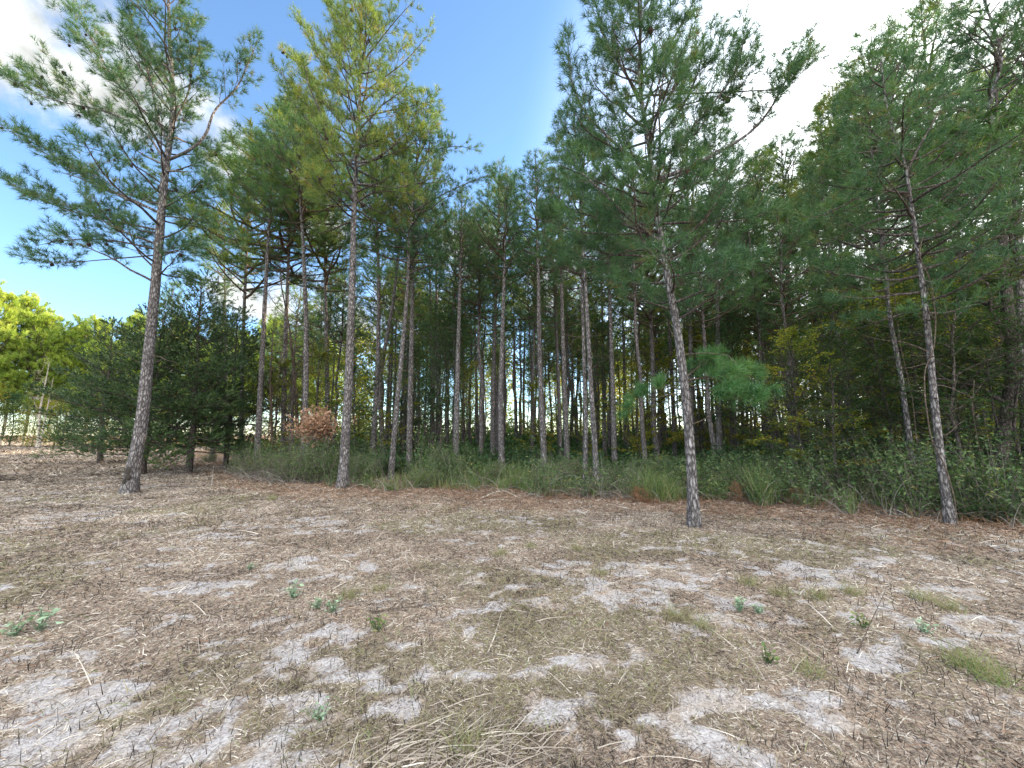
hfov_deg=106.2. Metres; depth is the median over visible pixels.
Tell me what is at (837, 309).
understory tree
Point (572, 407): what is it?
understory tree
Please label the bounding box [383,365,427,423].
broadleaf tree
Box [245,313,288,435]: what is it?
pine tree
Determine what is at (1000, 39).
pine tree
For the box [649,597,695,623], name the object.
grass tuft
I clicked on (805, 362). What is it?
pine tree
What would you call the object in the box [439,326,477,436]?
pine tree
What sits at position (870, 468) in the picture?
bush
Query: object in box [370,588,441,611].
fallen branch
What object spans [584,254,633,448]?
pine tree
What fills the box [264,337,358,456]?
understory tree
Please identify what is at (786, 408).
broadleaf tree
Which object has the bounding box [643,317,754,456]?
understory tree
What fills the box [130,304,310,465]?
cedar tree
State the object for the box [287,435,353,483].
bush
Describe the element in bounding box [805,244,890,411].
pine tree
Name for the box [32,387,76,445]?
broadleaf tree
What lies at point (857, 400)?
broadleaf tree
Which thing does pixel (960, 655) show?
grass tuft
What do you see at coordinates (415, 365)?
midstory tree
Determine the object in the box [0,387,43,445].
broadleaf tree
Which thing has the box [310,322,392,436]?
broadleaf tree
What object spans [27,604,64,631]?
seedling
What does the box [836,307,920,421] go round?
midstory tree
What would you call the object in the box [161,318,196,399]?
pine tree
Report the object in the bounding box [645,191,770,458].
pine tree
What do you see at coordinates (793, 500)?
dead seedling
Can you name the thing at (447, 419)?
pine tree
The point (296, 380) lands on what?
pine tree
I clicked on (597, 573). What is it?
grass tuft
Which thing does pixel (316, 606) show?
seedling
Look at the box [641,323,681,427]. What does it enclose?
pine tree
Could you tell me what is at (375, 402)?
pine tree
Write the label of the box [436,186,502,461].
pine tree
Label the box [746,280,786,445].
pine tree
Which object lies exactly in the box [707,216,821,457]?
pine tree
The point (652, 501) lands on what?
dead weeds
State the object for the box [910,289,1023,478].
understory tree
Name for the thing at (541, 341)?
pine tree
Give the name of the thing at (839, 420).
pine tree
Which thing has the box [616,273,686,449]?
pine tree
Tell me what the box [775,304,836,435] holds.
pine tree
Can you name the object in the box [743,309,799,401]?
pine tree
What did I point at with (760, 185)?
pine tree
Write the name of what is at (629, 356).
pine tree
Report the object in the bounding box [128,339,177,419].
pine tree
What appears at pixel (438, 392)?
pine tree
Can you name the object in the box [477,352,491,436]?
pine tree
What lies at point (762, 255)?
pine tree
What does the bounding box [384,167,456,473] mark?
pine tree
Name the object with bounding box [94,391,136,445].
broadleaf tree
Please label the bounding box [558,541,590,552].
grass tuft
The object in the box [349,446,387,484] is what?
bush
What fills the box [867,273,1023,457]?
understory tree
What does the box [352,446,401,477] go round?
bush
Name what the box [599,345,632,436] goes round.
pine tree
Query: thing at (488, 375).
pine tree
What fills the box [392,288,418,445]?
pine tree
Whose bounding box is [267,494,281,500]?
grass tuft
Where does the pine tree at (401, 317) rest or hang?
on the ground at (698, 703)
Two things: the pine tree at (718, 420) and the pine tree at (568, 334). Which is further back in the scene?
the pine tree at (568, 334)
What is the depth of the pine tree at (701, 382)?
28.65 m
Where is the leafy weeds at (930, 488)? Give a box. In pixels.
[221,419,1023,523]
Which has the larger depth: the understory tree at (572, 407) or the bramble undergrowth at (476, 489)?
the understory tree at (572, 407)
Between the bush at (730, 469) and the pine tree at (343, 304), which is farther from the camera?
the pine tree at (343, 304)
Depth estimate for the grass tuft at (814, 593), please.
3.74 m
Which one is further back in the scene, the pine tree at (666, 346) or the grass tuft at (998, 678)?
the pine tree at (666, 346)
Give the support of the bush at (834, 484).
on the ground at (698, 703)
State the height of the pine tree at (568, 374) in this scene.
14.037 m
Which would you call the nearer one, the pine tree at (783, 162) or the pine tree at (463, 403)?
the pine tree at (783, 162)
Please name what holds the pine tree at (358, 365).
on the ground at (698, 703)
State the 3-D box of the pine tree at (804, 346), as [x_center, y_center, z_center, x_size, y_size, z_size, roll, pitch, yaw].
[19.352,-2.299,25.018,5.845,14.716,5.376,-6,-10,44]
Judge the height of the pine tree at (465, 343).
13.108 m
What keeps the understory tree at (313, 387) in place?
on the ground at (698, 703)
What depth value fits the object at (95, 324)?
65.54 m
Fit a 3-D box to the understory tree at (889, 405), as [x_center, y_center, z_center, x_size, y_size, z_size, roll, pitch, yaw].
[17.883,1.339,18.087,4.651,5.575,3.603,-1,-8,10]
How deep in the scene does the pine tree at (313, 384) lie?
63.55 m
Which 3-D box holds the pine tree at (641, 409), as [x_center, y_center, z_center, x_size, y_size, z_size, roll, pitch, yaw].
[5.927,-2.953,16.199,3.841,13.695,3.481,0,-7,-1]
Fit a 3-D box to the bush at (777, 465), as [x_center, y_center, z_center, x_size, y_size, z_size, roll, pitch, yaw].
[7.444,2.498,10.828,1.772,1.517,1.886,2,-8,-14]
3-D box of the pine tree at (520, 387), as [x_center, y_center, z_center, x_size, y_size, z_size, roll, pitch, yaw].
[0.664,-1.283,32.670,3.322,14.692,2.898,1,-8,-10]
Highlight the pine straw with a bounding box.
[0,458,1023,767]
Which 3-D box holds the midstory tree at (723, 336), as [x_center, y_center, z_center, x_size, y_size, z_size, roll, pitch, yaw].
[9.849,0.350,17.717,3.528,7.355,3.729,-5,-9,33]
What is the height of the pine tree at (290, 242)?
20.068 m
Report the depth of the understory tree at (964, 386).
14.39 m
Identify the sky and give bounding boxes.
[0,0,1023,435]
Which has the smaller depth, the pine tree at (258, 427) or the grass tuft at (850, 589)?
the grass tuft at (850, 589)
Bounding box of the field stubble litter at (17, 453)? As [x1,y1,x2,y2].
[0,444,224,480]
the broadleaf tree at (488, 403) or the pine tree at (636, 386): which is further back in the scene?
the broadleaf tree at (488, 403)
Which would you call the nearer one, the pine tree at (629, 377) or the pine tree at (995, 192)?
the pine tree at (995, 192)
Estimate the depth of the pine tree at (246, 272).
22.37 m
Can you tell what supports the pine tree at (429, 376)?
on the ground at (698, 703)
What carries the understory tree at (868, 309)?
on the ground at (698, 703)
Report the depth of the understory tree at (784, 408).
28.40 m
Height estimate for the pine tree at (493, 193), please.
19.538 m
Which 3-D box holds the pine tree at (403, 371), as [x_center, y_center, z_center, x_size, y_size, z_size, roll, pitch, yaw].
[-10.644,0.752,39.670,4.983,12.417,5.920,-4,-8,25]
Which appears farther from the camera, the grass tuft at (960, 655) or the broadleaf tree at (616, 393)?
the broadleaf tree at (616, 393)
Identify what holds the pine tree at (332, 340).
on the ground at (698, 703)
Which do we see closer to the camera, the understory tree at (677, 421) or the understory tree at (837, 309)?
the understory tree at (837, 309)
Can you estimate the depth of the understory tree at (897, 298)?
15.16 m
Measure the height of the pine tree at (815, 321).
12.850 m
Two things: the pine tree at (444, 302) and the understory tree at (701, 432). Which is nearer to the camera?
the understory tree at (701, 432)
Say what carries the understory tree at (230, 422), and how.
on the ground at (698, 703)
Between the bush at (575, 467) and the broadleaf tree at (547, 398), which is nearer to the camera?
the bush at (575, 467)
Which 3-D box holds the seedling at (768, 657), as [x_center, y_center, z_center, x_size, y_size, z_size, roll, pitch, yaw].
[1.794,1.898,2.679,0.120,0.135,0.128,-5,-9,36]
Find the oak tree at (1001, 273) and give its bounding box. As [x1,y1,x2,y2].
[861,82,1023,485]
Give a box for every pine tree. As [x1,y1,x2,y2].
[0,0,265,493]
[0,279,30,398]
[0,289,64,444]
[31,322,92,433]
[31,330,75,443]
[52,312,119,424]
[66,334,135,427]
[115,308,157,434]
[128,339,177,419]
[131,91,365,458]
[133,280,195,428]
[143,122,337,459]
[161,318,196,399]
[173,200,260,417]
[179,342,223,432]
[191,281,240,458]
[205,328,240,425]
[222,335,275,417]
[224,114,325,468]
[233,88,373,457]
[237,127,383,452]
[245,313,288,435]
[253,312,301,430]
[267,0,450,487]
[267,279,333,446]
[270,303,329,420]
[272,315,332,407]
[274,336,324,417]
[294,290,334,444]
[296,262,359,441]
[296,324,321,363]
[297,340,345,418]
[302,273,356,445]
[309,271,373,447]
[330,305,374,444]
[333,122,419,452]
[334,232,416,447]
[338,84,497,479]
[352,141,425,456]
[354,286,393,372]
[356,239,435,453]
[365,302,424,443]
[374,260,448,452]
[375,280,403,448]
[381,266,427,447]
[381,268,410,425]
[382,261,410,438]
[382,296,441,447]
[383,349,429,387]
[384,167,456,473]
[385,337,413,386]
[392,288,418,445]
[399,207,510,451]
[401,189,448,452]
[403,177,458,450]
[413,319,432,417]
[414,336,428,427]
[417,318,432,443]
[419,265,463,447]
[421,273,481,447]
[422,356,443,406]
[424,297,469,446]
[425,204,511,459]
[428,286,476,366]
[435,320,441,435]
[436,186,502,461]
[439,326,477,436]
[445,334,485,442]
[447,244,536,450]
[449,154,552,462]
[450,227,498,445]
[452,275,491,446]
[456,172,534,468]
[461,285,482,445]
[464,326,489,438]
[467,320,499,407]
[470,177,529,447]
[470,296,499,440]
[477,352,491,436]
[480,292,517,446]
[482,309,507,352]
[485,308,522,407]
[485,334,512,383]
[485,357,516,395]
[487,328,512,381]
[494,146,582,465]
[496,232,559,453]
[496,321,535,434]
[497,283,534,445]
[498,248,531,437]
[508,289,531,437]
[509,262,551,445]
[510,237,551,438]
[515,305,554,395]
[516,331,560,430]
[516,355,543,427]
[517,281,558,440]
[518,339,555,386]
[519,78,641,490]
[519,166,588,463]
[520,253,577,459]
[523,321,554,394]
[526,328,576,439]
[527,224,579,455]
[528,118,632,479]
[528,282,553,445]
[528,335,560,422]
[540,0,832,527]
[541,266,593,408]
[543,313,585,401]
[543,343,560,428]
[545,330,581,408]
[546,345,569,426]
[547,279,590,447]
[547,296,581,403]
[548,234,606,455]
[550,284,579,446]
[558,295,596,434]
[560,309,622,399]
[568,299,635,443]
[569,303,604,386]
[569,323,614,406]
[570,284,616,413]
[570,355,581,434]
[576,163,665,465]
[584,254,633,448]
[587,182,704,456]
[587,228,630,454]
[599,328,627,438]
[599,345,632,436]
[600,229,628,446]
[601,246,666,456]
[604,269,634,448]
[609,169,692,464]
[613,302,644,434]
[614,123,746,452]
[615,265,652,441]
[615,310,663,442]
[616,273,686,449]
[617,354,645,393]
[621,308,661,435]
[626,300,676,445]
[630,321,673,429]
[639,276,672,449]
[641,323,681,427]
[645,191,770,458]
[649,285,694,350]
[651,173,703,461]
[655,209,732,456]
[659,105,785,453]
[659,264,709,392]
[661,264,733,448]
[661,322,687,444]
[661,336,673,428]
[679,232,802,459]
[684,305,720,433]
[687,269,747,451]
[687,305,710,441]
[696,288,732,440]
[700,165,765,454]
[701,279,756,456]
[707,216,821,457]
[714,142,820,444]
[721,270,807,445]
[726,128,830,446]
[734,161,815,438]
[735,278,779,443]
[736,193,865,462]
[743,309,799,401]
[744,225,847,445]
[745,312,755,434]
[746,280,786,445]
[756,253,857,441]
[757,319,786,439]
[765,70,958,466]
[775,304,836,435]
[778,150,837,447]
[779,243,859,451]
[779,278,829,445]
[784,64,996,492]
[785,10,1023,448]
[788,34,1023,523]
[789,143,878,445]
[792,161,889,458]
[794,233,874,336]
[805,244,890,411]
[805,285,869,448]
[811,131,906,456]
[828,0,1023,446]
[838,219,919,442]
[862,153,1023,456]
[866,187,997,448]
[887,100,1023,447]
[888,51,1023,416]
[890,208,965,320]
[896,0,1023,478]
[942,126,1023,259]
[950,230,1013,424]
[961,205,1023,307]
[978,0,1023,183]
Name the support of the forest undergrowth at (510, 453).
on the ground at (698, 703)
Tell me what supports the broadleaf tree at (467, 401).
on the ground at (698, 703)
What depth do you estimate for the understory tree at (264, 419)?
18.88 m
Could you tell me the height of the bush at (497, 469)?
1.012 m
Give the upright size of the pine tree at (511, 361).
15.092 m
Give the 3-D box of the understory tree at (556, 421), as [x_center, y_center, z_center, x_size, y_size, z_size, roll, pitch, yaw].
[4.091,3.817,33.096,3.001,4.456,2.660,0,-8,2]
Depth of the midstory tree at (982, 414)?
16.47 m
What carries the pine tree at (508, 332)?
on the ground at (698, 703)
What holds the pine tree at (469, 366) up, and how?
on the ground at (698, 703)
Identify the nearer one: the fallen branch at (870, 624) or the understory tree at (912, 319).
the fallen branch at (870, 624)
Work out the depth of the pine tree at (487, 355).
36.05 m
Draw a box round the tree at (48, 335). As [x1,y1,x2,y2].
[0,310,71,444]
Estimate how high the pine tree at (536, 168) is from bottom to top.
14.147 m
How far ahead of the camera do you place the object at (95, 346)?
61.98 m
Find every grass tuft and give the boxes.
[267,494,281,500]
[327,579,369,600]
[367,573,399,594]
[429,706,504,767]
[489,543,509,555]
[521,539,542,549]
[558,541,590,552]
[588,565,610,575]
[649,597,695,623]
[682,601,724,633]
[730,569,765,588]
[761,580,802,597]
[785,650,841,684]
[800,578,844,603]
[829,576,876,597]
[892,581,954,606]
[918,589,979,615]
[921,625,1020,673]
[938,635,1023,697]
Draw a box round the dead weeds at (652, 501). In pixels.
[319,475,1023,527]
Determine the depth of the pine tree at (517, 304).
24.76 m
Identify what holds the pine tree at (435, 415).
on the ground at (698, 703)
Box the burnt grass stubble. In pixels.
[0,489,1023,767]
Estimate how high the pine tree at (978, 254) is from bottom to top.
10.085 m
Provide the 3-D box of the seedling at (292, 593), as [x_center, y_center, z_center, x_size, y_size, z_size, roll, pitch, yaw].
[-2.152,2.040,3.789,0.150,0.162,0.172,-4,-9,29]
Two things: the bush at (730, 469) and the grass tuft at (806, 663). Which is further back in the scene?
the bush at (730, 469)
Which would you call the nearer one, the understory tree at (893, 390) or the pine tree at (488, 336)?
the understory tree at (893, 390)
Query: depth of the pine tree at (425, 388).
32.61 m
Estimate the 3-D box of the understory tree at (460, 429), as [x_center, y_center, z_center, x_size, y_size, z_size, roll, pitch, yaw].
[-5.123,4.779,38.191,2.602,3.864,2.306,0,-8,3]
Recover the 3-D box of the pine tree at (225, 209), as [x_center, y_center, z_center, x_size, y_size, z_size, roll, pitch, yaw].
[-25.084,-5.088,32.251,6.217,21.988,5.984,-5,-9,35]
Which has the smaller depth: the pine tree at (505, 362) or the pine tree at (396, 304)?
the pine tree at (396, 304)
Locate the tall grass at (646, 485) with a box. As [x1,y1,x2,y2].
[316,453,1023,524]
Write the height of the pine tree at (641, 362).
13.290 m
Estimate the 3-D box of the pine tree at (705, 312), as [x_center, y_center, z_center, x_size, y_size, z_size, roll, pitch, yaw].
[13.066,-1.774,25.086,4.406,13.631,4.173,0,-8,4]
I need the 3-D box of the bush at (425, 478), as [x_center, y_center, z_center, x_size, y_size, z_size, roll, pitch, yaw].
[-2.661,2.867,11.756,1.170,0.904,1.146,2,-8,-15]
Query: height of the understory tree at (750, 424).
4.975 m
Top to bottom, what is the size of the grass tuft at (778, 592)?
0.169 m
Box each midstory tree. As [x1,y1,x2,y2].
[383,335,445,457]
[402,295,480,449]
[436,358,484,442]
[561,312,633,444]
[622,356,675,441]
[675,327,736,448]
[685,310,764,450]
[779,341,854,442]
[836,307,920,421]
[841,256,997,443]
[918,257,1015,446]
[921,345,995,427]
[945,363,1003,426]
[969,285,1015,407]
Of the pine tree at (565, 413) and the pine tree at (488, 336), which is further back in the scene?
the pine tree at (488, 336)
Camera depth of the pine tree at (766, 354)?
22.80 m
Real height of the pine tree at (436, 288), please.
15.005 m
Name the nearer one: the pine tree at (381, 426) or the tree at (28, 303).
the pine tree at (381, 426)
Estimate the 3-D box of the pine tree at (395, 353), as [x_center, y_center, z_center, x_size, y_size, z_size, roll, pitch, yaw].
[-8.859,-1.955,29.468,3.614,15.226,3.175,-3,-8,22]
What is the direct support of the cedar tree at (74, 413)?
on the ground at (698, 703)
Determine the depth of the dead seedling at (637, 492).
9.15 m
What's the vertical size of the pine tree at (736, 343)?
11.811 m
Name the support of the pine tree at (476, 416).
on the ground at (698, 703)
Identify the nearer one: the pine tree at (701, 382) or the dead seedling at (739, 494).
the dead seedling at (739, 494)
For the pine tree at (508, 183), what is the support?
on the ground at (698, 703)
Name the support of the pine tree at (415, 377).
on the ground at (698, 703)
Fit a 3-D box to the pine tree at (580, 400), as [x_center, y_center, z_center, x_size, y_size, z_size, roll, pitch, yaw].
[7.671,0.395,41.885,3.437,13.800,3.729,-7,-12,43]
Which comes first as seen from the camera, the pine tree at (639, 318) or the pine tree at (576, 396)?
the pine tree at (639, 318)
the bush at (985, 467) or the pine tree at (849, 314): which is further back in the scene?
the pine tree at (849, 314)
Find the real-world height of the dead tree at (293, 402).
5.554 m
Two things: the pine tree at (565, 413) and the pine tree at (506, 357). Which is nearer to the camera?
the pine tree at (565, 413)
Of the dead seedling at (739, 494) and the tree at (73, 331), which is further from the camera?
the tree at (73, 331)
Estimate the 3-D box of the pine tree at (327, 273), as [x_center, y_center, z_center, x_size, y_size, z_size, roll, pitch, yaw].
[-10.530,-5.342,20.377,7.547,19.391,6.866,0,-8,0]
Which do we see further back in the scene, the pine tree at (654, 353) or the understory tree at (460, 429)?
the understory tree at (460, 429)
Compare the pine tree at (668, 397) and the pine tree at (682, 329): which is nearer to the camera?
the pine tree at (682, 329)
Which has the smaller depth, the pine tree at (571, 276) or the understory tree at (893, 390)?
the understory tree at (893, 390)
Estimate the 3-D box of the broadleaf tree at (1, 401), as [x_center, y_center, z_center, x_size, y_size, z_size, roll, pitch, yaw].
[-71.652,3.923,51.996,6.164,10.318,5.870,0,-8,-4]
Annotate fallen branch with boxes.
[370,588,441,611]
[480,489,518,498]
[487,613,501,654]
[850,540,925,546]
[856,590,901,653]
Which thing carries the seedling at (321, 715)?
on the ground at (698, 703)
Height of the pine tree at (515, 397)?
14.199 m
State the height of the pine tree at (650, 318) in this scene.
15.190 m
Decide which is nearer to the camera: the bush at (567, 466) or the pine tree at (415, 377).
the bush at (567, 466)
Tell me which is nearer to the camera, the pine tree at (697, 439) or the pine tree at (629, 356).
the pine tree at (697, 439)
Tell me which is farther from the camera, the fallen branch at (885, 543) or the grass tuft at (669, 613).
the fallen branch at (885, 543)
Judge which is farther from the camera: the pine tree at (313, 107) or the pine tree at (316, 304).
the pine tree at (316, 304)
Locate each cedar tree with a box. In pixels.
[9,321,162,463]
[35,301,245,473]
[87,267,269,472]
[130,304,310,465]
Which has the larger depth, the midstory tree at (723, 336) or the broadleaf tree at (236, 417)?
the broadleaf tree at (236, 417)
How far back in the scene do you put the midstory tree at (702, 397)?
25.71 m
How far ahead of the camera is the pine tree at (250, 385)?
61.10 m
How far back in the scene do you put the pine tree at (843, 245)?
19.49 m
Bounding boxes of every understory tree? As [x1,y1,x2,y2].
[186,380,268,467]
[234,409,254,441]
[239,355,317,454]
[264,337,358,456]
[289,381,341,441]
[296,363,385,455]
[329,342,421,452]
[332,404,371,451]
[356,408,384,443]
[377,397,426,453]
[383,395,421,451]
[406,388,462,454]
[450,413,472,440]
[504,376,562,455]
[515,377,569,446]
[546,402,573,441]
[554,392,599,444]
[569,393,610,458]
[601,397,630,443]
[602,369,668,459]
[608,337,698,455]
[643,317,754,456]
[645,378,681,444]
[678,408,726,454]
[698,376,770,450]
[702,338,797,455]
[713,358,786,455]
[722,332,870,468]
[723,381,778,444]
[737,324,881,489]
[742,264,934,455]
[763,340,896,493]
[771,384,842,454]
[772,323,927,461]
[775,374,814,444]
[783,281,969,460]
[793,298,972,467]
[796,251,1017,443]
[817,303,992,462]
[822,297,1003,468]
[830,360,953,454]
[842,237,1020,459]
[857,255,1001,451]
[860,259,1023,484]
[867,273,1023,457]
[867,316,1023,471]
[878,317,1023,478]
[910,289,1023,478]
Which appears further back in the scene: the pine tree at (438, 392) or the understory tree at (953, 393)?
the pine tree at (438, 392)
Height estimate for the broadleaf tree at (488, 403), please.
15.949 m
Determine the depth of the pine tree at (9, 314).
57.91 m
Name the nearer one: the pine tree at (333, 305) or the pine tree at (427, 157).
the pine tree at (427, 157)
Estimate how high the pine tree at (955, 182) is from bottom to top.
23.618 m
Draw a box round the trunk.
[890,261,918,459]
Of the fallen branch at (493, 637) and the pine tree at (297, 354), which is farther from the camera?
the pine tree at (297, 354)
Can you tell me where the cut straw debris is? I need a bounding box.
[0,482,1023,767]
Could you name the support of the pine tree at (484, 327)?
on the ground at (698, 703)
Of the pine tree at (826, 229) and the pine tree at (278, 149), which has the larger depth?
the pine tree at (826, 229)
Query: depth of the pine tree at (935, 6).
19.76 m
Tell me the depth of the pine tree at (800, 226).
30.48 m
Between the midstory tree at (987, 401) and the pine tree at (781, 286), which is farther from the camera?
the midstory tree at (987, 401)
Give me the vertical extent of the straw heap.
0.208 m
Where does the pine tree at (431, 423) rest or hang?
on the ground at (698, 703)
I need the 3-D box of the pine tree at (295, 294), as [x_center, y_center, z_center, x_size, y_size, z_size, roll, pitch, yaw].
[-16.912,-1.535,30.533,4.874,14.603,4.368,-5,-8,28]
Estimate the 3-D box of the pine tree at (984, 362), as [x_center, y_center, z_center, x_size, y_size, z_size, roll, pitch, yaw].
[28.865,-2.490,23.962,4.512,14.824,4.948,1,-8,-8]
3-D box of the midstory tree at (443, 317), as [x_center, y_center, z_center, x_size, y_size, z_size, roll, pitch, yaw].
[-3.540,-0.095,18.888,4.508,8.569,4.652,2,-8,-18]
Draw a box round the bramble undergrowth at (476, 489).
[204,448,1023,530]
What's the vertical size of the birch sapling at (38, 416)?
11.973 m
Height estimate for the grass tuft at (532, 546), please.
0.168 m
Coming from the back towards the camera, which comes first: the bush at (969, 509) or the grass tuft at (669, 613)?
the bush at (969, 509)
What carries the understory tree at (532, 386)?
on the ground at (698, 703)
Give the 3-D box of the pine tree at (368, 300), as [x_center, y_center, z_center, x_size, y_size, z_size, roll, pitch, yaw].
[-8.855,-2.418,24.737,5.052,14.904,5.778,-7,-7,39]
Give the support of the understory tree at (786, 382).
on the ground at (698, 703)
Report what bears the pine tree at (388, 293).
on the ground at (698, 703)
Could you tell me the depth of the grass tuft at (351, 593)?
3.81 m
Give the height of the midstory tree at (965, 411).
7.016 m
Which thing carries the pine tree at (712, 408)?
on the ground at (698, 703)
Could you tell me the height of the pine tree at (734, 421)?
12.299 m
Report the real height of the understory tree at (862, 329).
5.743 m
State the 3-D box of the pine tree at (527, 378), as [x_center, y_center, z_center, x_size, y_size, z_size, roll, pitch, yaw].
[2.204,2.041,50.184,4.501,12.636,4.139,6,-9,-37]
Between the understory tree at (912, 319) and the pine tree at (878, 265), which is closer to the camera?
the understory tree at (912, 319)
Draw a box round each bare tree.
[249,306,314,466]
[256,236,330,449]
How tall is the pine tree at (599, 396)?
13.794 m
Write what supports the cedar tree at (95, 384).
on the ground at (698, 703)
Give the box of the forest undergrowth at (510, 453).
[209,412,1017,488]
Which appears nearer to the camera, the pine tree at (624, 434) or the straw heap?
the straw heap
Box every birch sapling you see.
[25,378,61,446]
[28,357,52,446]
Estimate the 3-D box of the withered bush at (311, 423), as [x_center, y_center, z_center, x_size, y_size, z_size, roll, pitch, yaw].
[-7.376,2.142,14.207,2.635,2.865,2.885,-5,-9,36]
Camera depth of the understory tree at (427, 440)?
20.77 m
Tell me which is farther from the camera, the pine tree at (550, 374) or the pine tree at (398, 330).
the pine tree at (550, 374)
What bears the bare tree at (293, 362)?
on the ground at (698, 703)
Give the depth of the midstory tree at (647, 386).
26.77 m
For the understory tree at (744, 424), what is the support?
on the ground at (698, 703)
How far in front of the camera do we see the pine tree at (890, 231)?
22.59 m
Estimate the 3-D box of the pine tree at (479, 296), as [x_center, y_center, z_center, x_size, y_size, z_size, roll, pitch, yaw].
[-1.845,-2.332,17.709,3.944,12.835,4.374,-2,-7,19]
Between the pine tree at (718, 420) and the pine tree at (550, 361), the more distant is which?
the pine tree at (550, 361)
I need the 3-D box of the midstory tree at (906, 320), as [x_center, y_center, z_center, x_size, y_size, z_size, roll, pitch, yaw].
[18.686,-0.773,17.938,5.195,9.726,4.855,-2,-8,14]
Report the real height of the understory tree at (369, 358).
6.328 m
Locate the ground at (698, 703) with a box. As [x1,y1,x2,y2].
[0,435,1023,767]
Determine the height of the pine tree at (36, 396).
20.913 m
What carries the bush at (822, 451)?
on the ground at (698, 703)
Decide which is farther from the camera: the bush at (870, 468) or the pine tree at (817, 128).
the pine tree at (817, 128)
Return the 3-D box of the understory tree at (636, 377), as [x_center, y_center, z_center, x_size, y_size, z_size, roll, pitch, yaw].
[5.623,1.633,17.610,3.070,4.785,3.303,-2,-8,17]
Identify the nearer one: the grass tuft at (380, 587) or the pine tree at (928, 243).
the grass tuft at (380, 587)
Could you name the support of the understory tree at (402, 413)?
on the ground at (698, 703)
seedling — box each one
[0,614,33,636]
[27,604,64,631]
[283,580,303,598]
[300,696,332,722]
[308,597,325,609]
[325,597,341,612]
[367,613,388,632]
[633,485,649,501]
[727,480,746,501]
[733,596,747,611]
[750,603,770,613]
[760,640,779,663]
[789,486,803,503]
[849,610,871,628]
[911,616,937,633]
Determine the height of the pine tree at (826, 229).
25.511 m
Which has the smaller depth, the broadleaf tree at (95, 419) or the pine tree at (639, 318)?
the pine tree at (639, 318)
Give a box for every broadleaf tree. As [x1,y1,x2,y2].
[0,382,14,443]
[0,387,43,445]
[8,398,51,445]
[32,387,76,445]
[47,391,99,445]
[77,392,114,442]
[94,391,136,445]
[220,396,246,441]
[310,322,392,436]
[339,362,373,429]
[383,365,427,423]
[415,374,452,430]
[444,371,489,439]
[467,345,522,433]
[537,371,579,432]
[588,347,638,433]
[600,363,650,431]
[754,346,835,430]
[813,320,876,438]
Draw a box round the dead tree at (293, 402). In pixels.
[269,357,329,467]
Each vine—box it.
[919,230,957,525]
[972,380,988,487]
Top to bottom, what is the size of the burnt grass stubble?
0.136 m
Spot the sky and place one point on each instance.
(493, 63)
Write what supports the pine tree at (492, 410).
on the ground at (698, 703)
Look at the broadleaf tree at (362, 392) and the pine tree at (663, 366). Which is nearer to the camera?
the pine tree at (663, 366)
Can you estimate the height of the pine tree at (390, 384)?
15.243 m
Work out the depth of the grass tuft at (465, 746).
1.97 m
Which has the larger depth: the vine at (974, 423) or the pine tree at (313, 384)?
the pine tree at (313, 384)
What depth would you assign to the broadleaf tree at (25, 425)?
52.27 m
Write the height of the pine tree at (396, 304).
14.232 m
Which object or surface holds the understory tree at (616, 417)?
on the ground at (698, 703)
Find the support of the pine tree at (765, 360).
on the ground at (698, 703)
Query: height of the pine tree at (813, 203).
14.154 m
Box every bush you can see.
[196,449,220,462]
[219,444,293,480]
[255,448,318,483]
[273,437,333,467]
[281,404,355,466]
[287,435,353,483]
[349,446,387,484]
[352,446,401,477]
[406,465,443,487]
[427,443,474,478]
[482,459,520,480]
[526,449,582,485]
[555,457,590,477]
[589,456,647,490]
[642,451,684,474]
[672,449,711,465]
[710,460,747,482]
[743,445,819,487]
[777,436,856,464]
[804,457,889,502]
[813,447,879,476]
[837,453,923,488]
[864,464,957,511]
[918,448,1021,498]
[930,454,1023,514]
[935,479,1023,523]
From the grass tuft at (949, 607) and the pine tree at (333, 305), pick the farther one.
the pine tree at (333, 305)
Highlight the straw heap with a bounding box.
[307,686,588,767]
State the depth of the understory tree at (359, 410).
22.09 m
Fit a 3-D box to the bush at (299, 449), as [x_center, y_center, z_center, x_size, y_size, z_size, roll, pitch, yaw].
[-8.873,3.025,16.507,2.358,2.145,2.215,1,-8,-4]
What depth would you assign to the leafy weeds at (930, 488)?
9.32 m
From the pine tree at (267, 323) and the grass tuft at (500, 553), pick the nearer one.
the grass tuft at (500, 553)
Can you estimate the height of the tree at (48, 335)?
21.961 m
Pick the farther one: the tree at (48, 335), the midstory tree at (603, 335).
the tree at (48, 335)
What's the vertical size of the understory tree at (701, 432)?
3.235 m
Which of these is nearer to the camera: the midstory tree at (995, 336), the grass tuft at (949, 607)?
the grass tuft at (949, 607)
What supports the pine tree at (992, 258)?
on the ground at (698, 703)
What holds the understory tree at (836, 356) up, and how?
on the ground at (698, 703)
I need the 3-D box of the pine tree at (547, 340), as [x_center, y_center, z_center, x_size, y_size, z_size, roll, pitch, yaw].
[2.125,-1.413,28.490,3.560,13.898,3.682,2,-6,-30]
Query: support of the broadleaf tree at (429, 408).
on the ground at (698, 703)
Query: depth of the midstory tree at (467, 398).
25.55 m
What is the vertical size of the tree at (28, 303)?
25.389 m
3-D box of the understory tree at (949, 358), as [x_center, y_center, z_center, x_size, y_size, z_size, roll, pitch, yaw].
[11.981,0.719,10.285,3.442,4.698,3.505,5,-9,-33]

